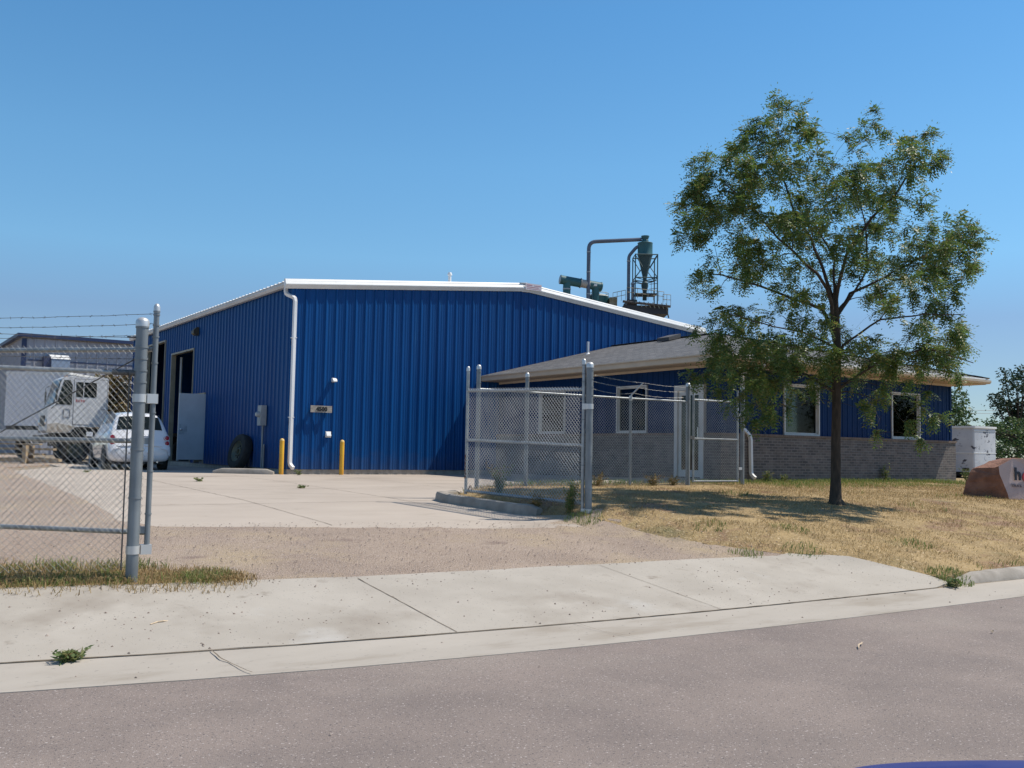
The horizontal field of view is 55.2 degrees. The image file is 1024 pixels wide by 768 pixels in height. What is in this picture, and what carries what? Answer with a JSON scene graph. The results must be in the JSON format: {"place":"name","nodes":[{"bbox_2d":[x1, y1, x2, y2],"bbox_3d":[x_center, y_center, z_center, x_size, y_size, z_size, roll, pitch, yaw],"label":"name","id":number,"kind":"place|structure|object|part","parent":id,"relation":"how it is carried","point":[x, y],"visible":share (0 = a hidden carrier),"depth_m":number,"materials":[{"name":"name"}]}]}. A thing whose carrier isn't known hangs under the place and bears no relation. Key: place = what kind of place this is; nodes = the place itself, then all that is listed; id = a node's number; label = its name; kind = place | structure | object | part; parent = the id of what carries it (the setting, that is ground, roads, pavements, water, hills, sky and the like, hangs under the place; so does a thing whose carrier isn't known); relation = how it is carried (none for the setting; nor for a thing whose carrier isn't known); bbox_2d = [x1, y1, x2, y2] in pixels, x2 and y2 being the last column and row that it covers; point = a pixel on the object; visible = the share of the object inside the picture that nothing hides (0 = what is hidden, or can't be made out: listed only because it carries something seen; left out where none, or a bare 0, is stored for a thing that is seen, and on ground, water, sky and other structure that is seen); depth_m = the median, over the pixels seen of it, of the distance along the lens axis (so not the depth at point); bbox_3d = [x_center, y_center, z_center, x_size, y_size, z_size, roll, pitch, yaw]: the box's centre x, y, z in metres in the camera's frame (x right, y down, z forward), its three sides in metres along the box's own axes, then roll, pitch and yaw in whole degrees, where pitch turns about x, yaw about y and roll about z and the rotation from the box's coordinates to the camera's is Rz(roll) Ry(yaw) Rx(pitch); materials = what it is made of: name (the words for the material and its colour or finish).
{"place":"outdoors","nodes":[
{"label":"outdoors","id":0,"kind":"place"},
{"bbox_2d":[0,555,241,587],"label":"verge","id":1,"kind":"structure","parent":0,"point":[3,564],"depth_m":9.19,"materials":[{"name":"green plant"}]},
{"bbox_2d":[0,332,135,572],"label":"chain link fence","id":2,"kind":"object","parent":1,"relation":"on","point":[120,372],"visible":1,"depth_m":8.93,"materials":[{"name":"metal"}]},
{"bbox_2d":[0,557,260,596],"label":"dead grass","id":3,"kind":"structure","parent":1,"relation":"on","point":[239,576],"depth_m":9.11,"materials":[{"name":"beige plant"}]},
{"bbox_2d":[125,317,149,582],"bbox_3d":[-3.504,0.615,9.157,0.124,2.494,0.124,4,-5,-34],"label":"gate post","id":4,"kind":"object","parent":1,"relation":"on","point":[132,548],"visible":0.95,"depth_m":9.12,"materials":[{"name":"silver metal"}]},
{"bbox_2d":[0,304,159,554],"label":"gate leaf","id":5,"kind":"object","parent":4,"relation":"attached to","point":[152,401],"visible":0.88,"depth_m":9.37,"materials":[{"name":"silver metal"}]},
{"bbox_2d":[15,464,715,528],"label":"yard pavement","id":6,"kind":"structure","parent":0,"point":[174,502],"depth_m":16.70,"materials":[{"name":"concrete"}]},
{"bbox_2d":[86,412,169,469],"bbox_3d":[-11.769,1.756,29.984,2.140,1.749,4.491,3,-5,-30],"label":"parked car","id":7,"kind":"object","parent":6,"relation":"on","point":[161,448],"visible":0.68,"depth_m":28.39,"materials":[{"name":"white paint"}]},
{"bbox_3d":[-12.020,1.048,29.171,0.128,0.329,1.977,3,-5,-30],"label":"side window","id":8,"kind":"part","parent":7,"relation":"part of","materials":[{"name":"grey glass"}]},
{"bbox_3d":[-10.808,1.134,28.412,1.249,0.403,0.205,3,-5,-30],"label":"rear window","id":9,"kind":"part","parent":7,"relation":"part of","materials":[{"name":"black glass"}]},
{"bbox_2d":[227,434,251,467],"bbox_3d":[-8.136,2.032,29.291,0.525,1.086,1.097,4,-5,-34],"label":"truck spare","id":10,"kind":"object","parent":6,"relation":"on","point":[239,452],"visible":0.96,"depth_m":29.10,"materials":[{"name":"black rubber"}]},
{"bbox_2d":[212,468,273,474],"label":"parking kerb","id":11,"kind":"structure","parent":6,"relation":"on","point":[242,471],"depth_m":26.28,"materials":[{"name":"concrete"}]},
{"bbox_2d":[279,438,283,474],"bbox_3d":[-6.273,2.021,26.672,0.127,1.081,0.127,4,-5,-34],"label":"bollard","id":12,"kind":"object","parent":6,"relation":"on","point":[281,458],"visible":0.92,"depth_m":26.63,"materials":[{"name":"yellow metal"}]},
{"bbox_2d":[339,440,343,474],"bbox_3d":[-4.776,2.106,27.489,0.127,1.081,0.127,4,-5,-34],"label":"bollard","id":13,"kind":"object","parent":6,"relation":"on","point":[341,465],"visible":0.93,"depth_m":27.44,"materials":[{"name":"yellow metal"}]},
{"bbox_2d":[435,490,542,515],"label":"island kerb","id":14,"kind":"structure","parent":6,"relation":"on","point":[450,496],"depth_m":16.03,"materials":[{"name":"concrete"}]},
{"bbox_2d":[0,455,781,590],"bbox_3d":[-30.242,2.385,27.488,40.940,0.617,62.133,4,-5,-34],"label":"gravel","id":15,"kind":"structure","parent":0,"point":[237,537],"depth_m":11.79,"materials":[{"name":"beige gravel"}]},
{"bbox_2d":[22,445,34,463],"bbox_3d":[-16.948,2.477,34.340,0.120,0.660,0.640,1,-4,0],"label":"timber bearer","id":16,"kind":"object","parent":15,"relation":"on","point":[25,448],"visible":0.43,"depth_m":34.15,"materials":[{"name":"beige wood"}]},
{"bbox_2d":[0,443,41,444],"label":"timber","id":17,"kind":"object","parent":16,"relation":"on","point":[21,443],"visible":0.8,"depth_m":34.26,"materials":[{"name":"wood"}]},
{"bbox_2d":[0,453,45,454],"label":"timber","id":18,"kind":"object","parent":16,"relation":"on","point":[21,453],"visible":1,"depth_m":34.17,"materials":[{"name":"wood"}]},
{"bbox_2d":[0,447,56,450],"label":"timber","id":19,"kind":"object","parent":16,"relation":"on","point":[10,448],"visible":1,"depth_m":34.35,"materials":[{"name":"brown wood"}]},
{"bbox_2d":[0,458,61,461],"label":"timber","id":20,"kind":"object","parent":16,"relation":"on","point":[32,459],"visible":0.78,"depth_m":34.12,"materials":[{"name":"brown wood"}]},
{"bbox_2d":[0,371,124,457],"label":"box truck","id":21,"kind":"object","parent":15,"relation":"on","point":[19,390],"visible":0.15,"depth_m":42.05,"materials":[{"name":"white paint"}]},
{"bbox_2d":[32,376,201,462],"bbox_3d":[-14.902,1.470,38.598,6.900,3.277,2.610,4,-5,-34],"label":"truck","id":22,"kind":"object","parent":15,"relation":"on","point":[78,410],"visible":0.34,"depth_m":36.61,"materials":[{"name":"white paint"}]},
{"bbox_3d":[-16.582,0.304,36.338,0.530,0.920,0.010,4,-5,-34],"label":"quarter window","id":23,"kind":"part","parent":22,"relation":"part of","materials":[{"name":"black glass"}]},
{"bbox_3d":[-15.832,0.686,36.810,1.190,1.720,0.036,4,-5,-34],"label":"door","id":24,"kind":"part","parent":22,"relation":"part of","materials":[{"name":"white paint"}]},
{"bbox_2d":[0,553,946,663],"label":"apron","id":25,"kind":"object","parent":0,"point":[517,594],"visible":0.86,"depth_m":9.06,"materials":[{"name":"concrete"}]},
{"bbox_2d":[0,597,1023,767],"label":"road","id":26,"kind":"structure","parent":0,"point":[796,696],"depth_m":6.08,"materials":[{"name":"grey asphalt"}]},
{"bbox_2d":[3,555,1001,754],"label":"pebbles","id":27,"kind":"object","parent":26,"relation":"on","point":[426,630],"visible":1,"depth_m":8.70,"materials":[{"name":"brown stone"}]},
{"bbox_2d":[856,760,1023,767],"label":"parked car","id":28,"kind":"object","parent":26,"relation":"on","point":[979,764],"visible":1,"depth_m":2.30,"materials":[{"name":"blue paint"}]},
{"bbox_2d":[0,0,1023,457],"label":"sky","id":29,"kind":"structure","parent":0,"point":[184,157],"materials":[{"name":"blue"}]},
{"bbox_2d":[12,455,1018,587],"bbox_3d":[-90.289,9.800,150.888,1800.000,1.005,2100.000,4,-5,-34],"label":"ground","id":30,"kind":"structure","parent":0,"point":[676,539],"depth_m":29.43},
{"bbox_2d":[0,333,132,454],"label":"grey building","id":31,"kind":"structure","parent":30,"relation":"on","point":[26,340],"depth_m":62.34,"materials":[{"name":"grey metal"}]},
{"bbox_2d":[42,354,70,367],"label":"wall cooler","id":32,"kind":"object","parent":31,"relation":"attached to","point":[53,362],"depth_m":60.47,"materials":[{"name":"grey metal"}]},
{"bbox_2d":[92,368,131,428],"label":"dry shrub","id":33,"kind":"object","parent":30,"relation":"on","point":[121,387],"visible":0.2,"depth_m":45.67,"materials":[{"name":"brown plant"}]},
{"bbox_2d":[129,272,705,474],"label":"warehouse","id":34,"kind":"structure","parent":30,"relation":"on","point":[395,359],"depth_m":29.62,"materials":[{"name":"blue metal"}]},
{"bbox_2d":[177,393,205,459],"bbox_3d":[-10.761,1.431,32.936,0.880,2.220,0.135,4,-5,-34],"label":"side door","id":35,"kind":"structure","parent":34,"relation":"in","point":[191,415],"depth_m":32.94,"materials":[{"name":"white paint"}]},
{"bbox_2d":[191,327,198,335],"bbox_3d":[-11.113,-1.846,34.365,0.196,0.280,0.270,4,-5,-34],"label":"wall pack light","id":36,"kind":"object","parent":34,"relation":"attached to","point":[194,331],"visible":1,"depth_m":34.28,"materials":[{"name":"brown metal"}]},
{"bbox_2d":[255,405,266,468],"bbox_3d":[-7.266,1.575,28.231,0.270,1.920,0.390,4,-5,-34],"label":"electric meter","id":37,"kind":"object","parent":34,"relation":"attached to","point":[260,414],"visible":0.92,"depth_m":28.21,"materials":[{"name":"grey paint"}]},
{"bbox_2d":[310,405,331,412],"bbox_3d":[-5.359,0.704,27.443,0.635,0.190,0.132,4,-5,-34],"label":"address sign","id":38,"kind":"object","parent":34,"relation":"attached to","point":[321,409],"visible":1,"depth_m":27.39,"materials":[{"name":"white metal"}]},
{"bbox_2d":[325,431,330,436],"bbox_3d":[-5.160,1.418,27.572,0.165,0.170,0.075,4,-5,-34],"label":"wall vent","id":39,"kind":"object","parent":34,"relation":"attached to","point":[327,433],"depth_m":27.56,"materials":[{"name":"white paint"}]},
{"bbox_2d":[613,287,670,317],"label":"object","id":40,"kind":"structure","parent":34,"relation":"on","point":[659,310],"depth_m":100.56,"materials":[{"name":"metal"}]},
{"bbox_2d":[559,275,602,300],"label":"fan duct","id":41,"kind":"object","parent":40,"relation":"on","point":[568,282],"visible":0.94,"depth_m":101.27,"materials":[{"name":"teal metal"}]},
{"bbox_2d":[627,245,637,299],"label":"inlet duct","id":42,"kind":"object","parent":40,"relation":"attached to","point":[634,249],"visible":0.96,"depth_m":101.52,"materials":[{"name":"silver metal"}]},
{"bbox_2d":[631,282,634,299],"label":"exhaust stack","id":43,"kind":"object","parent":40,"relation":"on","point":[632,290],"visible":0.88,"depth_m":100.97,"materials":[{"name":"grey paint"}]},
{"bbox_2d":[632,235,657,303],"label":"cyclone separator","id":44,"kind":"object","parent":40,"relation":"on","point":[645,254],"visible":0.99,"depth_m":101.22,"materials":[{"name":"teal metal"}]},
{"bbox_2d":[586,237,641,298],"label":"exhaust duct","id":45,"kind":"object","parent":44,"relation":"attached to","point":[589,245],"visible":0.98,"depth_m":101.67,"materials":[{"name":"silver metal"}]},
{"bbox_2d":[0,579,1023,693],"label":"gutter","id":46,"kind":"object","parent":30,"relation":"on","point":[51,675],"visible":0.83,"depth_m":7.94,"materials":[{"name":"concrete"}]},
{"bbox_2d":[50,645,92,665],"bbox_3d":[-3.159,1.945,7.051,0.317,0.120,0.212,4,-5,-34],"label":"weed","id":47,"kind":"object","parent":46,"relation":"on","point":[68,655],"visible":1,"depth_m":7.01,"materials":[{"name":"green plant"}]},
{"bbox_2d":[0,474,947,671],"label":"seam","id":48,"kind":"object","parent":46,"relation":"on","point":[425,614],"visible":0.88,"depth_m":8.71,"materials":[{"name":"grey concrete"}]},
{"bbox_2d":[944,577,962,587],"bbox_3d":[5.391,2.424,11.941,0.197,0.141,0.275,0,-4,11],"label":"weed","id":49,"kind":"object","parent":46,"relation":"on","point":[953,582],"visible":1,"depth_m":11.96,"materials":[{"name":"green plant"}]},
{"bbox_2d":[481,332,990,482],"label":"office","id":50,"kind":"structure","parent":30,"relation":"on","point":[800,448],"depth_m":25.81,"materials":[{"name":"blue"}]},
{"bbox_2d":[538,391,565,433],"bbox_3d":[1.196,0.831,28.542,0.130,1.245,1.270,4,-5,-34],"label":"window","id":51,"kind":"structure","parent":50,"relation":"in","point":[544,411],"depth_m":28.58,"materials":[{"name":"grey glass"}]},
{"bbox_2d":[616,385,647,432],"bbox_3d":[3.160,0.669,25.644,0.130,1.245,1.200,4,-5,-34],"label":"window","id":52,"kind":"structure","parent":50,"relation":"in","point":[622,390],"depth_m":25.64,"materials":[{"name":"clear glass"}]},
{"bbox_2d":[678,390,699,476],"bbox_3d":[4.301,1.203,23.757,0.112,2.095,0.780,4,-5,-34],"label":"door","id":53,"kind":"structure","parent":50,"relation":"in","point":[681,393],"depth_m":23.80,"materials":[{"name":"white metal"}]},
{"bbox_2d":[783,383,819,435],"bbox_3d":[7.246,0.656,24.647,1.340,1.285,0.150,4,-5,-34],"label":"window","id":54,"kind":"structure","parent":50,"relation":"in","point":[806,420],"depth_m":24.68,"materials":[{"name":"clear glass"}]},
{"bbox_2d":[891,392,920,439],"bbox_3d":[10.836,0.886,27.056,1.300,1.285,0.130,4,-5,-34],"label":"window","id":55,"kind":"structure","parent":50,"relation":"in","point":[897,425],"depth_m":27.01,"materials":[{"name":"black glass"}]},
{"bbox_2d":[951,386,978,425],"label":"leafy tree","id":56,"kind":"object","parent":30,"relation":"on","point":[960,412],"visible":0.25,"depth_m":49.18,"materials":[{"name":"green plant"}]},
{"bbox_2d":[952,426,996,476],"bbox_3d":[15.987,2.492,35.210,1.670,1.910,4.375,4,-5,-35],"label":"utility box","id":57,"kind":"object","parent":30,"relation":"on","point":[975,446],"visible":0.2,"depth_m":34.27,"materials":[{"name":"white paint"}]},
{"bbox_2d":[954,566,1023,584],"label":"kerb","id":58,"kind":"structure","parent":30,"relation":"on","point":[999,574],"depth_m":12.65,"materials":[{"name":"concrete"}]},
{"bbox_2d":[976,425,1023,457],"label":"shrub row","id":59,"kind":"object","parent":30,"relation":"on","point":[1002,450],"visible":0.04,"depth_m":61.17,"materials":[{"name":"green plant"}]},
{"bbox_2d":[980,416,1023,458],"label":"spreading tree","id":60,"kind":"object","parent":30,"relation":"on","point":[1017,442],"visible":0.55,"depth_m":46.96,"materials":[{"name":"green plant"}]},
{"bbox_2d":[981,364,1023,456],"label":"tall tree","id":61,"kind":"object","parent":30,"relation":"on","point":[1015,410],"visible":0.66,"depth_m":54.09,"materials":[{"name":"green plant"}]},
{"bbox_2d":[590,292,616,305],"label":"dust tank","id":62,"kind":"object","parent":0,"point":[604,298],"visible":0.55,"depth_m":101.75,"materials":[{"name":"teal metal"}]},
{"bbox_2d":[454,476,1023,586],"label":"lawn","id":63,"kind":"structure","parent":0,"point":[703,537],"depth_m":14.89,"materials":[{"name":"plant"}]},
{"bbox_2d":[485,462,510,484],"bbox_3d":[-0.254,1.645,17.666,0.442,0.512,0.305,2,-4,-15],"label":"weed","id":64,"kind":"object","parent":63,"relation":"on","point":[496,472],"visible":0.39,"depth_m":17.65,"materials":[{"name":"green plant"}]},
{"bbox_2d":[489,464,514,492],"bbox_3d":[-0.166,1.653,16.918,0.445,0.543,0.399,4,-5,-34],"label":"weed","id":65,"kind":"object","parent":63,"relation":"on","point":[499,484],"visible":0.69,"depth_m":16.93,"materials":[{"name":"green plant"}]},
{"bbox_2d":[528,495,544,507],"bbox_3d":[0.377,1.870,15.434,0.247,0.313,0.267,-1,-5,32],"label":"weed","id":66,"kind":"object","parent":63,"relation":"on","point":[535,502],"visible":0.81,"depth_m":15.41,"materials":[{"name":"green plant"}]},
{"bbox_2d":[561,479,580,513],"bbox_3d":[0.952,1.702,15.001,0.391,0.562,0.368,4,-5,-34],"label":"weed","id":67,"kind":"object","parent":63,"relation":"on","point":[569,500],"visible":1,"depth_m":14.98,"materials":[{"name":"green plant"}]},
{"bbox_2d":[474,365,690,488],"bbox_3d":[2.489,0.985,18.069,5.657,2.589,3.677,4,-5,-34],"label":"chain link fence","id":68,"kind":"object","parent":63,"relation":"on","point":[687,436],"visible":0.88,"depth_m":19.72,"materials":[{"name":"silver metal"}]},
{"bbox_2d":[584,362,593,512],"bbox_3d":[1.175,0.951,14.958,0.124,2.584,0.124,4,-5,-34],"label":"gate post","id":69,"kind":"object","parent":63,"relation":"on","point":[589,433],"visible":0.96,"depth_m":14.93,"materials":[{"name":"silver metal"}]},
{"bbox_2d":[464,359,585,510],"bbox_3d":[0.169,0.835,16.026,0.111,2.414,2.945,5,-5,-42],"label":"gate leaf","id":70,"kind":"object","parent":69,"relation":"attached to","point":[522,442],"visible":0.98,"depth_m":15.93,"materials":[{"name":"metal"}]},
{"bbox_2d":[592,471,606,485],"bbox_3d":[1.745,1.889,19.536,0.374,0.326,0.477,4,-5,-34],"label":"weed","id":71,"kind":"object","parent":63,"relation":"on","point":[599,480],"visible":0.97,"depth_m":19.49,"materials":[{"name":"green plant"}]},
{"bbox_2d":[643,474,664,485],"bbox_3d":[2.947,1.989,20.352,0.519,0.281,0.362,4,-5,-34],"label":"weed","id":72,"kind":"object","parent":63,"relation":"on","point":[653,483],"visible":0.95,"depth_m":20.34,"materials":[{"name":"brown plant"}]},
{"bbox_2d":[668,475,679,484],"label":"weed","id":73,"kind":"object","parent":63,"relation":"on","point":[673,482],"visible":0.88,"depth_m":20.70,"materials":[{"name":"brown plant"}]},
{"bbox_2d":[740,386,743,484],"bbox_3d":[5.177,1.270,22.032,0.101,2.459,0.101,4,-5,-34],"label":"fence post","id":74,"kind":"object","parent":63,"relation":"on","point":[741,455],"visible":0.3,"depth_m":21.98,"materials":[{"name":"silver metal"}]},
{"bbox_2d":[690,388,741,481],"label":"walk gate","id":75,"kind":"structure","parent":74,"relation":"attached to","point":[693,437],"depth_m":21.49,"materials":[{"name":"metal"}]},
{"bbox_2d":[761,470,773,481],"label":"weed","id":76,"kind":"object","parent":63,"relation":"on","point":[765,476],"visible":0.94,"depth_m":23.22,"materials":[{"name":"green plant"}]},
{"bbox_2d":[779,474,788,481],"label":"weed","id":77,"kind":"object","parent":63,"relation":"on","point":[784,478],"visible":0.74,"depth_m":23.64,"materials":[{"name":"green plant"}]},
{"bbox_2d":[665,82,998,505],"bbox_3d":[5.644,-1.528,17.714,5.859,7.604,4.639,0,-4,12],"label":"shade tree","id":78,"kind":"object","parent":63,"relation":"on","point":[779,362],"visible":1,"depth_m":17.32,"materials":[{"name":"green plant"}]},
{"bbox_2d":[880,463,890,479],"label":"weed","id":79,"kind":"object","parent":63,"relation":"on","point":[885,473],"visible":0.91,"depth_m":26.03,"materials":[{"name":"green plant"}]},
{"bbox_2d":[958,468,969,480],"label":"weed","id":80,"kind":"object","parent":63,"relation":"on","point":[964,475],"visible":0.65,"depth_m":28.26,"materials":[{"name":"green plant"}]},
{"bbox_2d":[963,458,1023,499],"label":"stone sign","id":81,"kind":"object","parent":63,"relation":"on","point":[1001,478],"visible":0.94,"depth_m":20.98,"materials":[{"name":"red stone"}]}
]}

